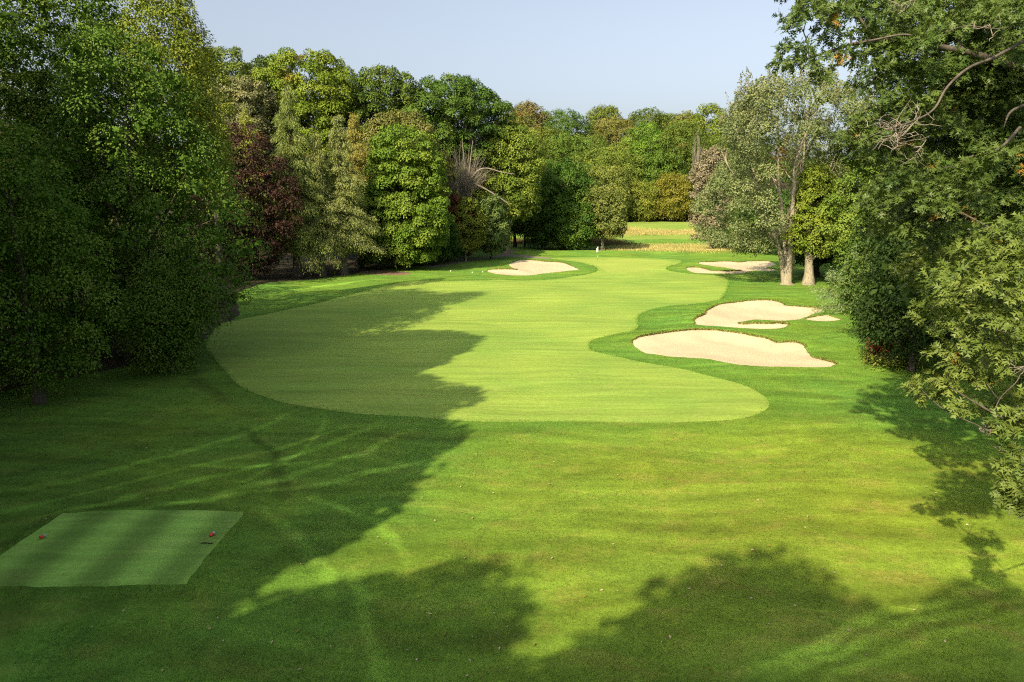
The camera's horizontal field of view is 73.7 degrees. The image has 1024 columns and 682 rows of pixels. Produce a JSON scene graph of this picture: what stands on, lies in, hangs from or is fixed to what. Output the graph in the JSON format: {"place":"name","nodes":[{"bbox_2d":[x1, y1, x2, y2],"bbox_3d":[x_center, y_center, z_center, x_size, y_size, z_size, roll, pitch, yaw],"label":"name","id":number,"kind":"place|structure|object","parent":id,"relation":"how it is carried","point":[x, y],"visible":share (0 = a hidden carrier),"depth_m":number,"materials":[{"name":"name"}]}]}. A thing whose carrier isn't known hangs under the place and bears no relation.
{"place":"outdoors","nodes":[
{"label":"outdoors","id":0,"kind":"place"},
{"bbox_2d":[0,510,243,586],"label":"tee ground","id":1,"kind":"structure","parent":0,"point":[129,547],"depth_m":19.83,"materials":[{"name":"green plant"}]},
{"bbox_2d":[0,167,799,390],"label":"woodland floor","id":2,"kind":"structure","parent":0,"point":[282,273],"depth_m":94.02,"materials":[{"name":"brown soil"}]},
{"bbox_2d":[0,270,67,395],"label":"maple tree","id":3,"kind":"object","parent":2,"relation":"on","point":[5,372],"visible":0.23,"depth_m":36.70,"materials":[{"name":"green plant"}]},
{"bbox_2d":[0,0,123,327],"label":"maple tree","id":4,"kind":"object","parent":2,"relation":"on","point":[3,14],"visible":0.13,"depth_m":45.56,"materials":[{"name":"green plant"}]},
{"bbox_2d":[0,0,165,332],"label":"maple tree","id":5,"kind":"object","parent":2,"relation":"on","point":[84,6],"visible":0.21,"depth_m":45.76,"materials":[{"name":"green plant"}]},
{"bbox_2d":[0,220,179,353],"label":"maple tree","id":6,"kind":"object","parent":2,"relation":"on","point":[124,249],"visible":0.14,"depth_m":44.40,"materials":[{"name":"green plant"}]},
{"bbox_2d":[0,11,273,360],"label":"maple tree","id":7,"kind":"object","parent":2,"relation":"on","point":[104,183],"visible":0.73,"depth_m":42.01,"materials":[{"name":"green plant"}]},
{"bbox_2d":[113,0,239,339],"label":"maple tree","id":8,"kind":"object","parent":2,"relation":"on","point":[181,46],"visible":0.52,"depth_m":47.37,"materials":[{"name":"green plant"}]},
{"bbox_2d":[179,53,236,305],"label":"maple tree","id":9,"kind":"object","parent":2,"relation":"on","point":[226,97],"visible":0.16,"depth_m":65.39,"materials":[{"name":"green plant"}]},
{"bbox_2d":[173,45,270,250],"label":"maple tree","id":10,"kind":"object","parent":2,"relation":"on","point":[232,65],"visible":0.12,"depth_m":118.28,"materials":[{"name":"green plant"}]},
{"bbox_2d":[0,83,462,265],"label":"woodland","id":11,"kind":"object","parent":2,"relation":"on","point":[151,229],"visible":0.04,"depth_m":85.69,"materials":[{"name":"green plant"}]},
{"bbox_2d":[184,121,306,278],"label":"purple maple tree","id":12,"kind":"object","parent":2,"relation":"on","point":[266,178],"visible":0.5,"depth_m":89.37,"materials":[{"name":"brown plant"}]},
{"bbox_2d":[210,74,287,176],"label":"oak tree","id":13,"kind":"object","parent":2,"relation":"on","point":[246,91],"visible":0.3,"depth_m":111.00,"materials":[{"name":"green plant"}]},
{"bbox_2d":[230,103,284,271],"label":"larch tree","id":14,"kind":"object","parent":2,"relation":"on","point":[245,119],"visible":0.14,"depth_m":99.86,"materials":[{"name":"green plant"}]},
{"bbox_2d":[247,54,280,113],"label":"maple tree","id":15,"kind":"object","parent":2,"relation":"on","point":[259,61],"visible":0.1,"depth_m":140.41,"materials":[{"name":"green plant"}]},
{"bbox_2d":[248,82,346,276],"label":"larch tree","id":16,"kind":"object","parent":2,"relation":"on","point":[292,154],"visible":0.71,"depth_m":94.06,"materials":[{"name":"green plant"}]},
{"bbox_2d":[251,46,366,259],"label":"maple tree","id":17,"kind":"object","parent":2,"relation":"on","point":[311,110],"visible":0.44,"depth_m":118.43,"materials":[{"name":"green plant"}]},
{"bbox_2d":[289,132,349,276],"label":"larch tree","id":18,"kind":"object","parent":2,"relation":"on","point":[320,160],"visible":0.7,"depth_m":95.93,"materials":[{"name":"green plant"}]},
{"bbox_2d":[317,113,386,274],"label":"larch tree","id":19,"kind":"object","parent":2,"relation":"on","point":[342,180],"visible":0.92,"depth_m":97.84,"materials":[{"name":"green plant"}]},
{"bbox_2d":[339,112,372,268],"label":"larch tree","id":20,"kind":"object","parent":2,"relation":"on","point":[357,143],"visible":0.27,"depth_m":107.58,"materials":[{"name":"green plant"}]},
{"bbox_2d":[339,179,414,268],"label":"maple tree","id":21,"kind":"object","parent":2,"relation":"on","point":[363,261],"visible":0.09,"depth_m":107.89,"materials":[{"name":"green plant"}]},
{"bbox_2d":[338,63,424,171],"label":"maple tree","id":22,"kind":"object","parent":2,"relation":"on","point":[378,92],"visible":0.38,"depth_m":124.56,"materials":[{"name":"green plant"}]},
{"bbox_2d":[372,223,396,268],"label":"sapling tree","id":23,"kind":"object","parent":2,"relation":"on","point":[387,250],"visible":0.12,"depth_m":109.28,"materials":[{"name":"green plant"}]},
{"bbox_2d":[350,109,456,263],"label":"maple tree","id":24,"kind":"object","parent":2,"relation":"on","point":[400,118],"visible":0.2,"depth_m":114.61,"materials":[{"name":"green plant"}]},
{"bbox_2d":[413,215,463,265],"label":"maple tree","id":25,"kind":"object","parent":2,"relation":"on","point":[447,251],"visible":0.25,"depth_m":117.33,"materials":[{"name":"green plant"}]},
{"bbox_2d":[399,72,515,193],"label":"maple tree","id":26,"kind":"object","parent":2,"relation":"on","point":[465,99],"visible":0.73,"depth_m":130.10,"materials":[{"name":"green plant"}]},
{"bbox_2d":[444,191,478,260],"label":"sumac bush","id":27,"kind":"object","parent":2,"relation":"on","point":[452,196],"visible":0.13,"depth_m":122.82,"materials":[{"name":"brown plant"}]},
{"bbox_2d":[488,111,540,161],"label":"hillside tree","id":28,"kind":"object","parent":2,"relation":"on","point":[520,118],"visible":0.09,"depth_m":250.98,"materials":[{"name":"green plant"}]},
{"bbox_2d":[491,127,559,190],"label":"hillside tree","id":29,"kind":"object","parent":2,"relation":"on","point":[538,132],"visible":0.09,"depth_m":225.90,"materials":[{"name":"green plant"}]},
{"bbox_2d":[512,99,553,136],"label":"hillside tree","id":30,"kind":"object","parent":2,"relation":"on","point":[528,108],"visible":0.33,"depth_m":270.08,"materials":[{"name":"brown plant"}]},
{"bbox_2d":[525,125,571,162],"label":"hillside tree","id":31,"kind":"object","parent":2,"relation":"on","point":[547,131],"visible":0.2,"depth_m":253.68,"materials":[{"name":"green plant"}]},
{"bbox_2d":[536,108,591,157],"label":"hillside tree","id":32,"kind":"object","parent":2,"relation":"on","point":[567,122],"visible":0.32,"depth_m":270.37,"materials":[{"name":"green plant"}]},
{"bbox_2d":[527,132,604,165],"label":"hillside tree","id":33,"kind":"object","parent":2,"relation":"on","point":[576,149],"visible":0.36,"depth_m":244.97,"materials":[{"name":"green plant"}]},
{"bbox_2d":[563,163,608,213],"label":"hillside tree","id":34,"kind":"object","parent":2,"relation":"on","point":[586,168],"visible":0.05,"depth_m":230.31,"materials":[{"name":"green plant"}]},
{"bbox_2d":[347,132,828,199],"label":"woodland","id":35,"kind":"object","parent":2,"relation":"on","point":[771,159],"visible":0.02,"depth_m":260.21,"materials":[{"name":"green plant"}]},
{"bbox_2d":[571,134,613,179],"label":"hillside tree","id":36,"kind":"object","parent":2,"relation":"on","point":[603,143],"visible":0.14,"depth_m":263.81,"materials":[{"name":"green plant"}]},
{"bbox_2d":[585,103,621,141],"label":"hillside tree","id":37,"kind":"object","parent":2,"relation":"on","point":[600,113],"visible":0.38,"depth_m":293.78,"materials":[{"name":"green plant"}]},
{"bbox_2d":[569,147,647,201],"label":"hillside tree","id":38,"kind":"object","parent":2,"relation":"on","point":[605,156],"visible":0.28,"depth_m":238.21,"materials":[{"name":"green plant"}]},
{"bbox_2d":[582,164,640,221],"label":"hillside tree","id":39,"kind":"object","parent":2,"relation":"on","point":[611,174],"visible":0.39,"depth_m":226.21,"materials":[{"name":"green plant"}]},
{"bbox_2d":[586,114,648,160],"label":"hillside tree","id":40,"kind":"object","parent":2,"relation":"on","point":[604,125],"visible":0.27,"depth_m":273.43,"materials":[{"name":"green plant"}]},
{"bbox_2d":[599,139,646,181],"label":"hillside tree","id":41,"kind":"object","parent":2,"relation":"on","point":[617,148],"visible":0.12,"depth_m":249.30,"materials":[{"name":"green plant"}]},
{"bbox_2d":[623,200,650,219],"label":"hillside tree","id":42,"kind":"object","parent":2,"relation":"on","point":[636,210],"visible":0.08,"depth_m":234.77,"materials":[{"name":"green plant"}]},
{"bbox_2d":[618,179,666,221],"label":"hillside tree","id":43,"kind":"object","parent":2,"relation":"on","point":[640,187],"visible":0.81,"depth_m":230.91,"materials":[{"name":"green plant"}]},
{"bbox_2d":[616,122,673,177],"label":"hillside tree","id":44,"kind":"object","parent":2,"relation":"on","point":[646,140],"visible":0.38,"depth_m":246.43,"materials":[{"name":"green plant"}]},
{"bbox_2d":[622,106,672,149],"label":"hillside tree","id":45,"kind":"object","parent":2,"relation":"on","point":[652,115],"visible":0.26,"depth_m":289.12,"materials":[{"name":"green plant"}]},
{"bbox_2d":[626,148,694,198],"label":"hillside tree","id":46,"kind":"object","parent":2,"relation":"on","point":[648,171],"visible":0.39,"depth_m":238.39,"materials":[{"name":"green plant"}]},
{"bbox_2d":[651,112,679,143],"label":"hillside tree","id":47,"kind":"object","parent":2,"relation":"on","point":[670,116],"visible":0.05,"depth_m":294.57,"materials":[{"name":"green plant"}]},
{"bbox_2d":[641,170,693,221],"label":"hillside tree","id":48,"kind":"object","parent":2,"relation":"on","point":[678,180],"visible":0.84,"depth_m":229.58,"materials":[{"name":"green plant"}]},
{"bbox_2d":[651,195,696,218],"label":"hillside tree","id":49,"kind":"object","parent":2,"relation":"on","point":[678,203],"visible":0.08,"depth_m":234.61,"materials":[{"name":"green plant"}]},
{"bbox_2d":[654,119,713,184],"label":"hillside tree","id":50,"kind":"object","parent":2,"relation":"on","point":[690,137],"visible":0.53,"depth_m":241.64,"materials":[{"name":"green plant"}]},
{"bbox_2d":[668,110,709,148],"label":"hillside tree","id":51,"kind":"object","parent":2,"relation":"on","point":[687,116],"visible":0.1,"depth_m":284.37,"materials":[{"name":"green plant"}]},
{"bbox_2d":[676,148,712,192],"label":"hillside tree","id":52,"kind":"object","parent":2,"relation":"on","point":[688,163],"visible":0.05,"depth_m":247.36,"materials":[{"name":"green plant"}]},
{"bbox_2d":[692,136,704,219],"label":"bare tree","id":53,"kind":"object","parent":2,"relation":"on","point":[697,156],"visible":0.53,"depth_m":228.25,"materials":[{"name":"grey wood"}]},
{"bbox_2d":[679,102,728,147],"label":"hillside tree","id":54,"kind":"object","parent":2,"relation":"on","point":[712,126],"visible":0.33,"depth_m":275.93,"materials":[{"name":"green plant"}]},
{"bbox_2d":[700,135,730,170],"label":"hillside tree","id":55,"kind":"object","parent":2,"relation":"on","point":[715,140],"visible":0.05,"depth_m":257.26,"materials":[{"name":"green plant"}]},
{"bbox_2d":[781,94,1023,338],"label":"woodland","id":56,"kind":"object","parent":2,"relation":"on","point":[905,292],"visible":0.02,"depth_m":34.36,"materials":[{"name":"green plant"}]},
{"bbox_2d":[423,250,550,266],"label":"path","id":57,"kind":"structure","parent":0,"point":[503,255],"depth_m":134.46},
{"bbox_2d":[448,195,490,261],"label":"maple tree","id":58,"kind":"object","parent":57,"relation":"on","point":[471,243],"visible":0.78,"depth_m":122.88,"materials":[{"name":"green plant"}]},
{"bbox_2d":[204,257,774,423],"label":"fairway","id":59,"kind":"structure","parent":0,"point":[494,350],"depth_m":46.66,"materials":[{"name":"green plant"}]},
{"bbox_2d":[568,259,670,272],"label":"putting green","id":60,"kind":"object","parent":59,"relation":"on","point":[621,265],"visible":1,"depth_m":119.06,"materials":[{"name":"green plant"}]},
{"bbox_2d":[0,0,1000,160],"label":"sky","id":61,"kind":"structure","parent":0,"point":[676,56],"materials":[{"name":"blue"}]},
{"bbox_2d":[0,161,1023,681],"bbox_3d":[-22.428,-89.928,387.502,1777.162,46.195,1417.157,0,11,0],"label":"ground","id":62,"kind":"structure","parent":0,"point":[750,285],"depth_m":21.66,"materials":[{"name":"green plant"}]},
{"bbox_2d":[0,116,130,404],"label":"maple tree","id":63,"kind":"object","parent":62,"relation":"on","point":[39,379],"visible":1,"depth_m":33.96,"materials":[{"name":"green plant"}]},
{"bbox_2d":[111,252,220,377],"bbox_3d":[-21.227,-1.384,41.543,5.413,8.040,6.328,9,15,39],"label":"bush","id":64,"kind":"object","parent":62,"relation":"on","point":[172,343],"visible":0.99,"depth_m":40.47,"materials":[{"name":"green plant"}]},
{"bbox_2d":[360,270,410,274],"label":"dirt patch","id":65,"kind":"object","parent":62,"relation":"on","point":[378,272],"visible":1,"depth_m":103.87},
{"bbox_2d":[347,123,455,269],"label":"maple tree","id":66,"kind":"object","parent":62,"relation":"on","point":[385,143],"visible":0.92,"depth_m":103.07,"materials":[{"name":"green plant"}]},
{"bbox_2d":[448,216,471,260],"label":"sapling tree","id":67,"kind":"object","parent":62,"relation":"on","point":[467,254],"visible":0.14,"depth_m":125.44,"materials":[{"name":"green plant"}]},
{"bbox_2d":[458,115,480,254],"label":"bare tree","id":68,"kind":"object","parent":62,"relation":"on","point":[470,141],"visible":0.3,"depth_m":133.72,"materials":[{"name":"grey wood"}]},
{"bbox_2d":[447,140,511,258],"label":"bare tree","id":69,"kind":"object","parent":62,"relation":"on","point":[465,182],"visible":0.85,"depth_m":127.52,"materials":[{"name":"grey wood"}]},
{"bbox_2d":[471,193,514,258],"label":"maple tree","id":70,"kind":"object","parent":62,"relation":"on","point":[497,215],"visible":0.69,"depth_m":127.31,"materials":[{"name":"green plant"}]},
{"bbox_2d":[19,356,989,675],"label":"fallen leaves","id":71,"kind":"object","parent":62,"relation":"on","point":[583,596],"visible":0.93,"depth_m":17.53,"materials":[{"name":"brown plant"}]},
{"bbox_2d":[466,121,548,251],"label":"maple tree","id":72,"kind":"object","parent":62,"relation":"on","point":[523,177],"visible":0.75,"depth_m":135.68,"materials":[{"name":"green plant"}]},
{"bbox_2d":[490,169,527,247],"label":"maple tree","id":73,"kind":"object","parent":62,"relation":"on","point":[516,228],"visible":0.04,"depth_m":160.81,"materials":[{"name":"green plant"}]},
{"bbox_2d":[511,192,529,246],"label":"maple tree","id":74,"kind":"object","parent":62,"relation":"on","point":[524,245],"visible":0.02,"depth_m":164.47,"materials":[{"name":"green plant"}]},
{"bbox_2d":[487,259,577,274],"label":"sand bunker","id":75,"kind":"object","parent":62,"relation":"on","point":[527,267],"visible":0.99,"depth_m":112.63,"materials":[{"name":"sand"}]},
{"bbox_2d":[518,192,558,248],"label":"maple tree","id":76,"kind":"object","parent":62,"relation":"on","point":[526,236],"visible":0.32,"depth_m":157.57,"materials":[{"name":"green plant"}]},
{"bbox_2d":[528,156,601,249],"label":"maple tree","id":77,"kind":"object","parent":62,"relation":"on","point":[565,193],"visible":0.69,"depth_m":151.49,"materials":[{"name":"green plant"}]},
{"bbox_2d":[493,237,647,246],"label":"weeds","id":78,"kind":"object","parent":62,"relation":"on","point":[597,242],"visible":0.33,"depth_m":172.18,"materials":[{"name":"plant"}]},
{"bbox_2d":[555,197,600,249],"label":"maple tree","id":79,"kind":"object","parent":62,"relation":"on","point":[570,237],"visible":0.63,"depth_m":151.13,"materials":[{"name":"green plant"}]},
{"bbox_2d":[581,185,627,249],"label":"maple tree","id":80,"kind":"object","parent":62,"relation":"on","point":[603,210],"visible":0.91,"depth_m":150.76,"materials":[{"name":"green plant"}]},
{"bbox_2d":[591,241,761,253],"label":"fescue","id":81,"kind":"object","parent":62,"relation":"on","point":[686,247],"visible":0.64,"depth_m":160.55,"materials":[{"name":"yellow plant"}]},
{"bbox_2d":[685,144,733,248],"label":"maple tree","id":82,"kind":"object","parent":62,"relation":"on","point":[704,172],"visible":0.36,"depth_m":144.37,"materials":[{"name":"beige plant"}]},
{"bbox_2d":[698,177,762,248],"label":"maple tree","id":83,"kind":"object","parent":62,"relation":"on","point":[723,246],"visible":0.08,"depth_m":143.65,"materials":[{"name":"green plant"}]},
{"bbox_2d":[686,260,777,273],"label":"sand bunker","id":84,"kind":"object","parent":62,"relation":"on","point":[748,266],"visible":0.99,"depth_m":115.31,"materials":[{"name":"sand"}]},
{"bbox_2d":[631,328,838,366],"bbox_3d":[15.046,0.348,49.018,12.759,0.915,12.270,0,11,0],"label":"sand bunker","id":85,"kind":"object","parent":62,"relation":"on","point":[732,346],"visible":0.99,"depth_m":49.69,"materials":[{"name":"sand"}]},
{"bbox_2d":[693,299,822,328],"bbox_3d":[22.435,-2.566,63.680,9.375,0.769,18.624,9,14,37],"label":"sand bunker","id":86,"kind":"object","parent":62,"relation":"on","point":[735,314],"visible":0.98,"depth_m":64.89,"materials":[{"name":"sand"}]},
{"bbox_2d":[724,186,791,252],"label":"maple tree","id":87,"kind":"object","parent":62,"relation":"on","point":[785,196],"visible":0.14,"depth_m":136.81,"materials":[{"name":"green plant"}]},
{"bbox_2d":[689,46,893,284],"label":"silver maple tree","id":88,"kind":"object","parent":62,"relation":"on","point":[745,113],"visible":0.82,"depth_m":83.27,"materials":[{"name":"green plant"}]},
{"bbox_2d":[775,206,849,276],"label":"maple tree","id":89,"kind":"object","parent":62,"relation":"on","point":[800,259],"visible":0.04,"depth_m":95.83,"materials":[{"name":"green plant"}]},
{"bbox_2d":[781,162,847,284],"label":"ash tree","id":90,"kind":"object","parent":62,"relation":"on","point":[811,239],"visible":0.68,"depth_m":85.40,"materials":[{"name":"green plant"}]},
{"bbox_2d":[805,315,840,320],"bbox_3d":[28.034,-1.995,61.721,3.591,0.326,1.969,-5,12,-26],"label":"sand bunker","id":91,"kind":"object","parent":62,"relation":"on","point":[822,318],"visible":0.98,"depth_m":62.08,"materials":[{"name":"sand"}]},
{"bbox_2d":[802,129,872,273],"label":"maple tree","id":92,"kind":"object","parent":62,"relation":"on","point":[838,149],"visible":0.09,"depth_m":92.39,"materials":[{"name":"green plant"}]},
{"bbox_2d":[804,238,900,315],"bbox_3d":[32.650,-6.328,63.232,9.651,8.407,9.855,3,11,13],"label":"bush","id":93,"kind":"object","parent":62,"relation":"on","point":[829,296],"visible":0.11,"depth_m":63.58,"materials":[{"name":"green plant"}]},
{"bbox_2d":[814,143,913,273],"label":"maple tree","id":94,"kind":"object","parent":62,"relation":"on","point":[847,213],"visible":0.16,"depth_m":77.60,"materials":[{"name":"green plant"}]},
{"bbox_2d":[865,338,893,355],"bbox_3d":[24.485,0.544,45.522,1.800,1.635,1.794,0,11,0],"label":"sumac bush","id":95,"kind":"object","parent":62,"relation":"on","point":[876,348],"visible":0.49,"depth_m":45.05,"materials":[{"name":"brown plant"}]},
{"bbox_2d":[858,348,924,369],"bbox_3d":[24.169,1.196,44.016,3.705,1.202,4.245,0,11,0],"label":"shrub","id":96,"kind":"object","parent":62,"relation":"on","point":[878,357],"visible":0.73,"depth_m":43.20,"materials":[{"name":"green plant"}]},
{"bbox_2d":[765,0,1023,255],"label":"oak tree","id":97,"kind":"object","parent":62,"relation":"on","point":[978,69],"visible":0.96,"depth_m":17.80,"materials":[{"name":"green plant"}]},
{"bbox_2d":[827,189,968,338],"bbox_3d":[28.671,-5.603,49.654,10.432,11.914,7.884,-7,13,-31],"label":"maple tree","id":98,"kind":"object","parent":62,"relation":"on","point":[856,263],"visible":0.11,"depth_m":49.57,"materials":[{"name":"green plant"}]},
{"bbox_2d":[850,229,1000,371],"bbox_3d":[24.809,-2.815,41.593,8.234,9.706,9.927,0,11,0],"label":"maple tree","id":99,"kind":"object","parent":62,"relation":"on","point":[870,318],"visible":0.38,"depth_m":40.71,"materials":[{"name":"green plant"}]},
{"bbox_2d":[861,7,1023,350],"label":"maple tree","id":100,"kind":"object","parent":62,"relation":"on","point":[952,42],"visible":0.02,"depth_m":47.66,"materials":[{"name":"green plant"}]},
{"bbox_2d":[873,197,1023,519],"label":"oak tree","id":101,"kind":"object","parent":62,"relation":"on","point":[957,282],"visible":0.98,"depth_m":13.98,"materials":[{"name":"green plant"}]},
{"bbox_2d":[611,222,701,240],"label":"fairway","id":102,"kind":"structure","parent":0,"point":[669,225],"depth_m":205.71,"materials":[{"name":"green plant"}]},
{"bbox_2d":[605,226,699,235],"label":"fescue","id":103,"kind":"object","parent":102,"relation":"on","point":[637,231],"visible":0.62,"depth_m":193.34,"materials":[{"name":"yellow plant"}]}
]}

